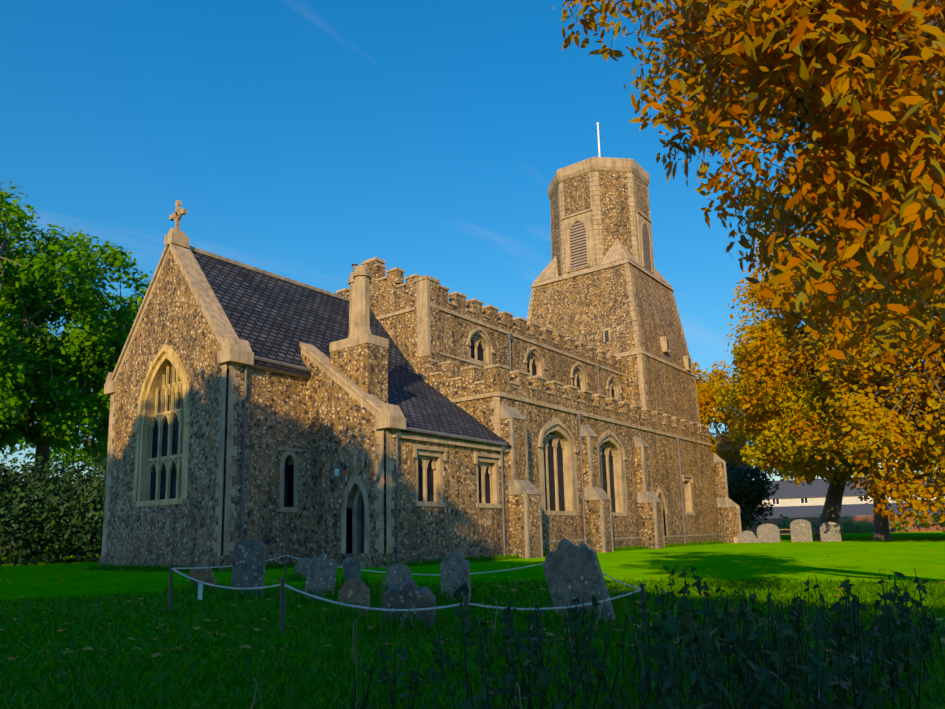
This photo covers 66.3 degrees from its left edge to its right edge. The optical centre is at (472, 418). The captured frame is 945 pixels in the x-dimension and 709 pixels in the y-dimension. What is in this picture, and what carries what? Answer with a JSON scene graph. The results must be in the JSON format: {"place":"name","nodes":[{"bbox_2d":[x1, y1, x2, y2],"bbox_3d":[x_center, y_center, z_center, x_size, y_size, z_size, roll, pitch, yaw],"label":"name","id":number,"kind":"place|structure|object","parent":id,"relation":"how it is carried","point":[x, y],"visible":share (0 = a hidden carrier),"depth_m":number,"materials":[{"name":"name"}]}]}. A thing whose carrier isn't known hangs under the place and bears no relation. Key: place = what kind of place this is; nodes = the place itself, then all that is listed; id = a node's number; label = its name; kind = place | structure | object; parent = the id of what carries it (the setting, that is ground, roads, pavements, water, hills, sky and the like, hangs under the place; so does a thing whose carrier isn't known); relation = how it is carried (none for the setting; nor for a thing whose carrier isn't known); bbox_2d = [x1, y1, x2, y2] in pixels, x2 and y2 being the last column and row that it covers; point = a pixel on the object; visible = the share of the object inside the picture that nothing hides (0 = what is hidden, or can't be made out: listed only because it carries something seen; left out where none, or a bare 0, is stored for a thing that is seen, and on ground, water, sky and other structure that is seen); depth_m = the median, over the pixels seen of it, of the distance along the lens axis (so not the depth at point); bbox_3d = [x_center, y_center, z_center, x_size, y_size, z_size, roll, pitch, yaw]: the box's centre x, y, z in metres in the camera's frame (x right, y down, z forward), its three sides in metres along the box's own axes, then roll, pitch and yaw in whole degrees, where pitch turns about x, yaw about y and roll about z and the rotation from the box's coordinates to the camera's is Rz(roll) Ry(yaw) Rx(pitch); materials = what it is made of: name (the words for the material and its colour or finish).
{"place":"outdoors","nodes":[
{"label":"outdoors","id":0,"kind":"place"},
{"bbox_2d":[2,0,772,477],"bbox_3d":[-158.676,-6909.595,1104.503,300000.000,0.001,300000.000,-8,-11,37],"label":"cloud","id":1,"kind":"structure","parent":0,"point":[342,280],"depth_m":17852.82,"materials":[{"name":"white"}]},
{"bbox_2d":[0,531,944,708],"bbox_3d":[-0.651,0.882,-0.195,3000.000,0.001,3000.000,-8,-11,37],"label":"ground","id":2,"kind":"structure","parent":0,"point":[901,553],"depth_m":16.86,"materials":[{"name":"green plant"}]},
{"bbox_2d":[0,443,106,565],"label":"hedge leaves","id":3,"kind":"object","parent":2,"relation":"on","point":[65,511],"visible":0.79,"depth_m":32.05,"materials":[{"name":"green plant"}]},
{"bbox_2d":[0,181,116,454],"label":"tree","id":4,"kind":"object","parent":2,"relation":"on","point":[13,369],"visible":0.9,"depth_m":34.24,"materials":[{"name":"green plant"}]},
{"bbox_2d":[9,322,107,555],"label":"tree","id":5,"kind":"object","parent":2,"relation":"on","point":[72,452],"depth_m":50.69,"materials":[{"name":"green plant"}]},
{"bbox_2d":[0,227,151,560],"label":"tree","id":6,"kind":"object","parent":2,"relation":"on","point":[110,333],"visible":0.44,"depth_m":37.12,"materials":[{"name":"green plant"}]},
{"bbox_2d":[168,554,646,642],"bbox_3d":[-0.910,2.508,11.522,6.106,0.699,11.356,-1,-9,-4],"label":"rope fence","id":7,"kind":"object","parent":2,"relation":"on","point":[283,585],"visible":0.6,"depth_m":6.66,"materials":[{"name":"grey"}]},
{"bbox_2d":[99,200,741,571],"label":"church","id":8,"kind":"structure","parent":2,"relation":"on","point":[372,415],"depth_m":24.20,"materials":[{"name":"brown stone"}]},
{"bbox_2d":[251,562,650,708],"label":"tall grass","id":9,"kind":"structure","parent":2,"relation":"on","point":[256,689],"depth_m":3.85,"materials":[{"name":"green plant"}]},
{"bbox_2d":[0,536,944,666],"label":"fallen leaves","id":10,"kind":"object","parent":2,"relation":"on","point":[257,629],"visible":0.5,"depth_m":7.46,"materials":[{"name":"brown plant"}]},
{"bbox_2d":[189,519,840,629],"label":"gravestones","id":11,"kind":"object","parent":2,"relation":"on","point":[580,575],"visible":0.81,"depth_m":9.36,"materials":[{"name":"stone"}]},
{"bbox_2d":[343,566,944,708],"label":"nettles","id":12,"kind":"object","parent":2,"relation":"on","point":[760,698],"depth_m":3.22,"materials":[{"name":"green plant"}]},
{"bbox_2d":[691,359,765,470],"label":"tree","id":13,"kind":"object","parent":2,"relation":"on","point":[722,447],"visible":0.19,"depth_m":59.78,"materials":[{"name":"yellow plant"}]},
{"bbox_2d":[552,0,944,377],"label":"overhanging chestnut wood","id":14,"kind":"object","parent":2,"relation":"on","point":[854,86],"visible":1,"depth_m":5.08,"materials":[{"name":"orange plant"}]},
{"bbox_2d":[726,460,778,531],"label":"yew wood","id":15,"kind":"object","parent":2,"relation":"on","point":[747,493],"visible":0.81,"depth_m":54.12,"materials":[{"name":"green plant"}]},
{"bbox_2d":[779,528,819,535],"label":"picnic benches","id":16,"kind":"object","parent":2,"relation":"on","point":[790,533],"visible":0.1,"depth_m":46.52,"materials":[{"name":"brown wood"}]},
{"bbox_2d":[712,318,901,539],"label":"tree","id":17,"kind":"object","parent":2,"relation":"on","point":[799,452],"visible":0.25,"depth_m":42.40,"materials":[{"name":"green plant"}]},
{"bbox_2d":[724,210,944,540],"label":"tree","id":18,"kind":"object","parent":2,"relation":"on","point":[836,477],"visible":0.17,"depth_m":41.99,"materials":[{"name":"orange plant"}]},
{"bbox_2d":[740,474,944,534],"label":"cottages","id":19,"kind":"structure","parent":2,"relation":"on","point":[792,501],"depth_m":101.89,"materials":[{"name":"stone"}]},
{"bbox_2d":[746,511,944,533],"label":"garden hedge leaves","id":20,"kind":"object","parent":2,"relation":"on","point":[846,528],"visible":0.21,"depth_m":82.18,"materials":[{"name":"green plant"}]},
{"bbox_2d":[796,260,944,532],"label":"tree","id":21,"kind":"object","parent":2,"relation":"on","point":[862,440],"visible":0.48,"depth_m":35.14,"materials":[{"name":"orange plant"}]},
{"bbox_2d":[0,0,944,542],"label":"sky","id":22,"kind":"structure","parent":0,"point":[279,140],"materials":[{"name":"blue"}]},
{"bbox_2d":[527,123,700,423],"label":"church tower","id":23,"kind":"structure","parent":0,"point":[600,282],"depth_m":47.45,"materials":[{"name":"beige stone"}]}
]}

